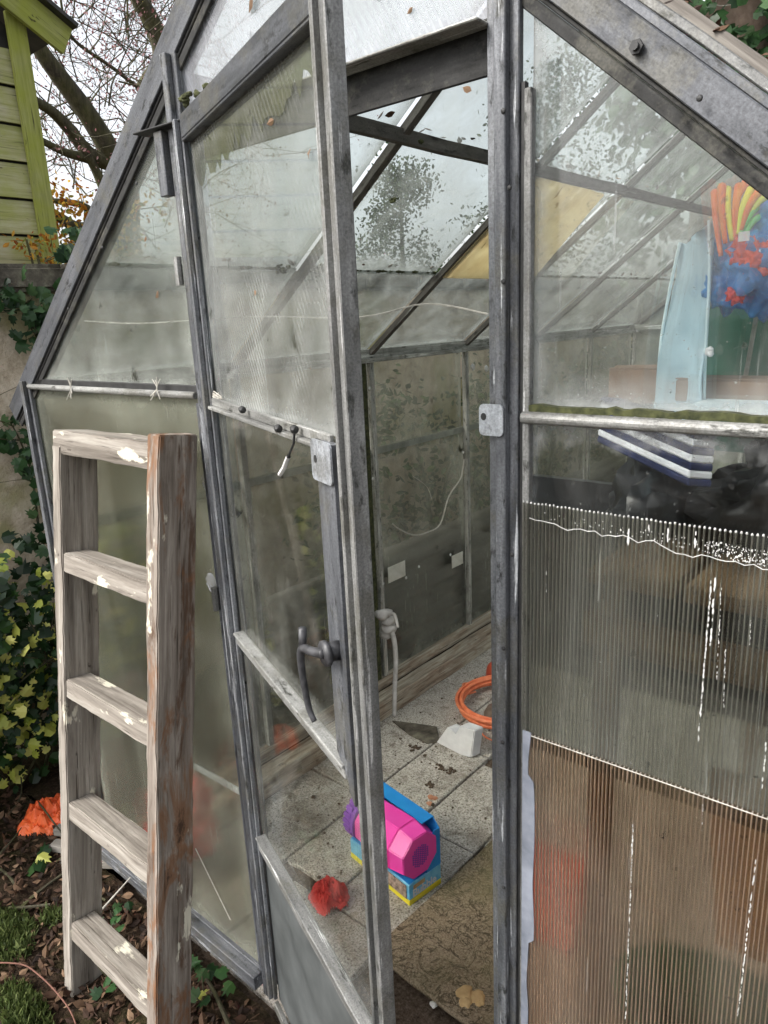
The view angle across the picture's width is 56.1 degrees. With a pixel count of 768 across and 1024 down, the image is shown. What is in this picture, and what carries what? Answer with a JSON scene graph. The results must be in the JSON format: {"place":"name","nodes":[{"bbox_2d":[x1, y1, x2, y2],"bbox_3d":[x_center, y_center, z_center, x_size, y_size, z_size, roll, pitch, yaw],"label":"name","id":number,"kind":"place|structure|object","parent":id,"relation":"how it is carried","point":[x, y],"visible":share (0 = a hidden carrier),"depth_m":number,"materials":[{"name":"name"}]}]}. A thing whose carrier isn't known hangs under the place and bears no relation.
{"place":"outdoors","nodes":[
{"label":"outdoors","id":0,"kind":"place"},
{"bbox_2d":[0,774,278,1023],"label":"garden soil","id":1,"kind":"structure","parent":0,"point":[114,882],"depth_m":2.36,"materials":[{"name":"brown soil"}]},
{"bbox_2d":[0,867,23,902],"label":"fallen stick","id":2,"kind":"object","parent":1,"relation":"on","point":[10,878],"visible":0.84,"depth_m":2.63,"materials":[{"name":"wood"}]},
{"bbox_2d":[7,903,50,909],"bbox_3d":[-1.285,1.377,2.510,0.263,0.038,0.030,0,15,9],"label":"fallen stick","id":3,"kind":"object","parent":1,"relation":"on","point":[30,906],"visible":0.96,"depth_m":2.49,"materials":[{"name":"wood"}]},
{"bbox_2d":[0,530,58,793],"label":"variegated ivy","id":4,"kind":"object","parent":1,"relation":"on","point":[32,684],"visible":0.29,"depth_m":2.92,"materials":[{"name":"green plant"}]},
{"bbox_2d":[0,759,61,861],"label":"dead stems","id":5,"kind":"object","parent":1,"relation":"on","point":[48,815],"visible":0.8,"depth_m":2.82,"materials":[{"name":"brown plant"}]},
{"bbox_2d":[0,901,62,1023],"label":"grass","id":6,"kind":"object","parent":1,"relation":"on","point":[18,1006],"visible":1,"depth_m":2.31,"materials":[{"name":"green plant"}]},
{"bbox_2d":[12,873,61,914],"bbox_3d":[-1.225,1.357,2.575,0.026,0.038,0.262,7,18,31],"label":"fallen stick","id":7,"kind":"object","parent":1,"relation":"on","point":[43,888],"visible":0.55,"depth_m":2.58,"materials":[{"name":"wood"}]},
{"bbox_2d":[26,842,50,876],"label":"seedling","id":8,"kind":"object","parent":1,"relation":"on","point":[42,858],"visible":1,"depth_m":2.67,"materials":[{"name":"green plant"}]},
{"bbox_2d":[19,791,60,837],"bbox_3d":[-1.361,1.210,2.930,0.260,0.100,0.249,10,20,39],"label":"orange sack","id":9,"kind":"object","parent":1,"relation":"on","point":[34,815],"visible":0.61,"depth_m":2.88,"materials":[{"name":"plastic"}]},
{"bbox_2d":[59,859,111,868],"bbox_3d":[-1.063,1.306,2.690,0.300,0.028,0.040,-1,15,6],"label":"wood offcut","id":10,"kind":"object","parent":1,"relation":"on","point":[105,865],"visible":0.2,"depth_m":2.67,"materials":[{"name":"grey wood"}]},
{"bbox_2d":[49,839,103,861],"bbox_3d":[-1.122,1.277,2.712,0.300,0.028,0.040,2,16,16],"label":"wood offcut","id":11,"kind":"object","parent":10,"relation":"on","point":[55,845],"visible":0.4,"depth_m":2.73,"materials":[{"name":"grey wood"}]},
{"bbox_2d":[53,823,60,835],"bbox_3d":[-1.127,1.236,2.770,0.300,0.028,0.040,1,15,12],"label":"wood offcut","id":12,"kind":"object","parent":11,"relation":"on","point":[56,831],"visible":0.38,"depth_m":2.78,"materials":[{"name":"grey wood"}]},
{"bbox_2d":[89,969,116,1000],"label":"seedling","id":13,"kind":"object","parent":1,"relation":"on","point":[96,993],"visible":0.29,"depth_m":2.15,"materials":[{"name":"green plant"}]},
{"bbox_2d":[102,901,133,931],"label":"seedling","id":14,"kind":"object","parent":1,"relation":"on","point":[117,909],"visible":0.91,"depth_m":2.42,"materials":[{"name":"green plant"}]},
{"bbox_2d":[51,429,197,1023],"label":"wooden ladder","id":15,"kind":"object","parent":1,"relation":"on","point":[155,987],"visible":1,"depth_m":1.87,"materials":[{"name":"brown wood"}]},
{"bbox_2d":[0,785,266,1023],"bbox_3d":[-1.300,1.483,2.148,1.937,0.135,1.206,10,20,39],"label":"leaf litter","id":16,"kind":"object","parent":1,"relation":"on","point":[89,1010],"visible":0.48,"depth_m":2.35,"materials":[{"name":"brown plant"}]},
{"bbox_2d":[0,962,75,1023],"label":"bramble stem","id":17,"kind":"object","parent":16,"relation":"on","point":[49,984],"visible":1,"depth_m":2.19,"materials":[{"name":"red plant"}]},
{"bbox_2d":[102,877,130,909],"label":"grey twig","id":18,"kind":"object","parent":16,"relation":"on","point":[105,905],"visible":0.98,"depth_m":2.46,"materials":[{"name":"grey wood"}]},
{"bbox_2d":[191,954,228,981],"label":"seedling","id":19,"kind":"object","parent":1,"relation":"on","point":[210,971],"visible":0.87,"depth_m":2.20,"materials":[{"name":"green plant"}]},
{"bbox_2d":[190,976,235,1007],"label":"seedling","id":20,"kind":"object","parent":1,"relation":"on","point":[229,987],"visible":0.84,"depth_m":2.12,"materials":[{"name":"green plant"}]},
{"bbox_2d":[200,964,230,1023],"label":"fallen stick","id":21,"kind":"object","parent":1,"relation":"on","point":[220,1005],"visible":0.66,"depth_m":2.12,"materials":[{"name":"wood"}]},
{"bbox_2d":[0,639,279,801],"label":"side soil","id":22,"kind":"structure","parent":0,"point":[44,787],"depth_m":3.34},
{"bbox_2d":[282,363,436,581],"bbox_3d":[-0.118,0.067,4.420,0.624,1.870,1.144,10,20,39],"label":"side shrub","id":23,"kind":"object","parent":22,"relation":"on","point":[309,484],"visible":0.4,"depth_m":4.39,"materials":[{"name":"green plant"}]},
{"bbox_2d":[264,453,625,734],"bbox_3d":[0.947,0.247,4.932,0.044,0.780,4.500,10,20,39],"label":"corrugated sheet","id":24,"kind":"object","parent":22,"relation":"on","point":[427,615],"visible":0.27,"depth_m":4.03,"materials":[{"name":"plastic"}]},
{"bbox_2d":[434,351,489,512],"bbox_3d":[0.785,-0.244,5.367,0.631,1.889,0.926,10,20,39],"label":"side shrub","id":25,"kind":"object","parent":22,"relation":"on","point":[480,397],"visible":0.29,"depth_m":5.24,"materials":[{"name":"green plant"}]},
{"bbox_2d":[538,425,583,476],"bbox_3d":[1.312,-0.486,5.987,0.652,1.985,1.088,10,20,39],"label":"side shrub","id":26,"kind":"object","parent":22,"relation":"on","point":[550,459],"visible":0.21,"depth_m":6.05,"materials":[{"name":"green plant"}]},
{"bbox_2d":[543,425,618,476],"bbox_3d":[1.915,-0.685,6.677,0.618,1.965,1.051,38,43,68],"label":"side shrub","id":27,"kind":"object","parent":22,"relation":"on","point":[580,453],"visible":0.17,"depth_m":6.66,"materials":[{"name":"green plant"}]},
{"bbox_2d":[28,622,490,880],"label":"ground","id":28,"kind":"structure","parent":0,"point":[116,874],"depth_m":3.74,"materials":[{"name":"soil"}]},
{"bbox_2d":[0,0,78,264],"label":"garden shed","id":29,"kind":"structure","parent":28,"relation":"on","point":[28,28],"depth_m":3.84,"materials":[{"name":"green wood"}]},
{"bbox_2d":[2,227,78,264],"bbox_3d":[-1.710,-0.243,4.223,0.552,2.692,0.234,-16,20,-41],"label":"yellow bush","id":30,"kind":"object","parent":28,"relation":"on","point":[36,252],"visible":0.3,"depth_m":3.83,"materials":[{"name":"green plant"}]},
{"bbox_2d":[50,170,93,244],"bbox_3d":[-2.340,-1.006,5.839,1.095,3.389,1.802,10,20,39],"label":"autumn bush","id":31,"kind":"object","parent":28,"relation":"on","point":[70,204],"visible":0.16,"depth_m":5.32,"materials":[{"name":"orange plant"}]},
{"bbox_2d":[31,0,377,261],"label":"bare tree","id":32,"kind":"object","parent":28,"relation":"on","point":[90,118],"visible":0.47,"depth_m":6.10,"materials":[{"name":"brown plant"}]},
{"bbox_2d":[0,263,617,795],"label":"garden wall","id":33,"kind":"structure","parent":28,"relation":"on","point":[276,505],"depth_m":4.50,"materials":[{"name":"stone"}]},
{"bbox_2d":[0,387,43,532],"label":"ivy vine","id":34,"kind":"object","parent":33,"relation":"attached to","point":[22,462],"visible":0.76,"depth_m":3.14,"materials":[{"name":"green plant"}]},
{"bbox_2d":[0,264,60,353],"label":"ivy vine","id":35,"kind":"object","parent":33,"relation":"attached to","point":[33,315],"visible":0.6,"depth_m":3.08,"materials":[{"name":"green plant"}]},
{"bbox_2d":[44,221,83,263],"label":"ivy vine","id":36,"kind":"object","parent":33,"relation":"attached to","point":[62,253],"visible":0.51,"depth_m":3.12,"materials":[{"name":"green plant"}]},
{"bbox_2d":[355,142,457,273],"bbox_3d":[0.371,-2.949,10.489,2.265,4.476,1.972,10,20,39],"label":"evergreen tree","id":37,"kind":"object","parent":28,"relation":"on","point":[399,184],"visible":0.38,"depth_m":9.95,"materials":[{"name":"green plant"}]},
{"bbox_2d":[374,361,489,546],"bbox_3d":[0.368,-0.092,4.903,0.641,1.879,1.031,10,20,39],"label":"side shrub","id":38,"kind":"object","parent":28,"relation":"on","point":[434,522],"visible":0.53,"depth_m":4.76,"materials":[{"name":"green plant"}]},
{"bbox_2d":[447,60,533,248],"bbox_3d":[2.517,-4.377,11.775,3.439,6.373,3.352,10,20,39],"label":"evergreen tree","id":39,"kind":"object","parent":28,"relation":"on","point":[484,207],"depth_m":12.28,"materials":[{"name":"green plant"}]},
{"bbox_2d":[579,428,619,460],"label":"back hedge","id":40,"kind":"object","parent":28,"relation":"on","point":[607,449],"depth_m":7.31,"materials":[{"name":"green plant"}]},
{"bbox_2d":[684,0,767,93],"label":"ivy tree","id":41,"kind":"object","parent":28,"relation":"on","point":[747,20],"visible":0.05,"depth_m":6.54,"materials":[{"name":"green plant"}]},
{"bbox_2d":[121,721,491,1023],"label":"greenhouse soil","id":42,"kind":"structure","parent":0,"point":[416,1002],"depth_m":2.21,"materials":[{"name":"brown soil"}]},
{"bbox_2d":[261,623,490,798],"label":"timber sill","id":43,"kind":"structure","parent":42,"relation":"on","point":[285,768],"depth_m":3.77,"materials":[{"name":"brown wood"}]},
{"bbox_2d":[9,0,767,1023],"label":"greenhouse","id":44,"kind":"object","parent":42,"relation":"on","point":[613,250],"visible":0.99,"depth_m":1.14,"materials":[{"name":"grey metal"}]},
{"bbox_2d":[172,0,398,1023],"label":"door","id":45,"kind":"structure","parent":44,"relation":"in","point":[314,987],"depth_m":1.14,"materials":[{"name":"grey metal"}]},
{"bbox_2d":[392,459,464,535],"bbox_3d":[0.252,-0.061,3.886,0.007,0.345,0.657,10,20,39],"label":"dry stem","id":46,"kind":"object","parent":44,"relation":"attached to","point":[431,498],"visible":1,"depth_m":3.97,"materials":[{"name":"plant"}]},
{"bbox_2d":[429,1001,437,1008],"bbox_3d":[0.147,1.464,2.143,0.025,0.015,0.021,10,20,39],"label":"pebble","id":47,"kind":"object","parent":42,"relation":"on","point":[433,1004],"visible":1,"depth_m":2.14,"materials":[{"name":"white stone"}]},
{"bbox_2d":[484,703,491,717],"bbox_3d":[0.616,1.035,3.678,0.219,0.081,0.221,10,20,39],"label":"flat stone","id":48,"kind":"object","parent":42,"relation":"on","point":[488,711],"visible":0.15,"depth_m":3.67,"materials":[{"name":"stone"}]},
{"bbox_2d":[136,648,492,1023],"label":"paving","id":49,"kind":"structure","parent":0,"point":[313,854],"depth_m":3.02,"materials":[{"name":"concrete"}]},
{"bbox_2d":[308,875,351,914],"bbox_3d":[-0.199,1.331,2.545,0.163,0.078,0.153,10,20,39],"label":"pompom","id":50,"kind":"object","parent":49,"relation":"on","point":[326,894],"visible":1,"depth_m":2.52,"materials":[{"name":"red fabric"}]},
{"bbox_2d":[270,678,489,1020],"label":"soil crumbs","id":51,"kind":"object","parent":49,"relation":"on","point":[431,785],"visible":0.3,"depth_m":3.17,"materials":[{"name":"brown soil"}]},
{"bbox_2d":[343,782,440,905],"bbox_3d":[0.022,1.203,2.631,0.192,0.272,0.336,-15,19,-38],"label":"toy box","id":52,"kind":"object","parent":49,"relation":"on","point":[413,847],"visible":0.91,"depth_m":2.53,"materials":[{"name":"multicoloured plastic"}]},
{"bbox_2d":[393,721,438,743],"bbox_3d":[0.151,1.086,3.547,0.276,0.008,0.149,3,16,19],"label":"slate wedge","id":53,"kind":"object","parent":49,"relation":"on","point":[427,734],"visible":0.9,"depth_m":3.55,"materials":[{"name":"stone"}]},
{"bbox_2d":[426,794,437,805],"bbox_3d":[0.194,1.218,3.049,0.050,0.011,0.066,10,20,39],"label":"clay shard","id":54,"kind":"object","parent":49,"relation":"on","point":[430,797],"visible":1,"depth_m":3.05,"materials":[{"name":"ceramic"}]},
{"bbox_2d":[391,840,493,1023],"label":"door mat","id":55,"kind":"object","parent":49,"relation":"on","point":[442,944],"depth_m":2.33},
{"bbox_2d":[455,985,484,1008],"bbox_3d":[0.259,1.445,2.148,0.087,0.024,0.079,-4,15,-5],"label":"sandy lump","id":56,"kind":"object","parent":55,"relation":"on","point":[467,995],"visible":1,"depth_m":2.14,"materials":[{"name":"beige stone"}]},
{"bbox_2d":[437,722,482,756],"bbox_3d":[0.353,1.048,3.369,0.231,0.158,0.053,10,20,39],"label":"stone","id":57,"kind":"object","parent":49,"relation":"on","point":[465,739],"visible":1,"depth_m":3.33,"materials":[{"name":"white stone"}]},
{"bbox_2d":[455,675,491,740],"bbox_3d":[0.581,0.975,3.703,0.506,0.068,0.555,10,20,39],"label":"hose coil","id":58,"kind":"object","parent":49,"relation":"on","point":[462,693],"visible":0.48,"depth_m":3.69,"materials":[{"name":"orange rubber"}]},
{"bbox_2d":[486,662,491,675],"bbox_3d":[0.659,0.898,3.971,0.227,0.184,0.161,10,20,39],"label":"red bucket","id":59,"kind":"object","parent":49,"relation":"on","point":[488,671],"visible":0.06,"depth_m":3.97,"materials":[{"name":"red plastic"}]},
{"bbox_3d":[1.149,0.704,1.806,0.650,1.562,1.600,10,20,39],"label":"staging","id":60,"kind":"object","parent":49,"relation":"on","visible":0},
{"bbox_2d":[532,474,612,512],"bbox_3d":[0.861,0.188,1.737,1.140,0.450,0.024,10,20,39],"label":"dark board","id":61,"kind":"object","parent":60,"relation":"attached to","point":[584,494],"visible":0.11,"depth_m":1.96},
{"bbox_2d":[598,415,715,486],"bbox_3d":[0.498,-0.138,1.342,0.063,0.130,0.299,-7,16,-14],"label":"striped bag","id":62,"kind":"object","parent":60,"relation":"on","point":[686,459],"visible":0.62,"depth_m":1.25,"materials":[{"name":"blue fabric"}]},
{"bbox_2d":[604,457,713,525],"bbox_3d":[0.607,0.010,1.528,0.324,0.394,0.431,10,20,39],"label":"bin bag","id":63,"kind":"object","parent":60,"relation":"on","point":[641,490],"visible":0.16,"depth_m":1.41,"materials":[{"name":"black plastic"}]},
{"bbox_2d":[684,439,767,535],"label":"bin bag","id":64,"kind":"object","parent":60,"relation":"on","point":[733,497],"visible":0.75,"depth_m":1.30,"materials":[{"name":"black plastic"}]},
{"bbox_2d":[713,421,767,452],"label":"green board","id":65,"kind":"object","parent":60,"relation":"on","point":[731,444],"depth_m":1.74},
{"bbox_2d":[31,0,704,272],"label":"sky","id":66,"kind":"structure","parent":0,"point":[365,31],"materials":[{"name":"white"}]}
]}

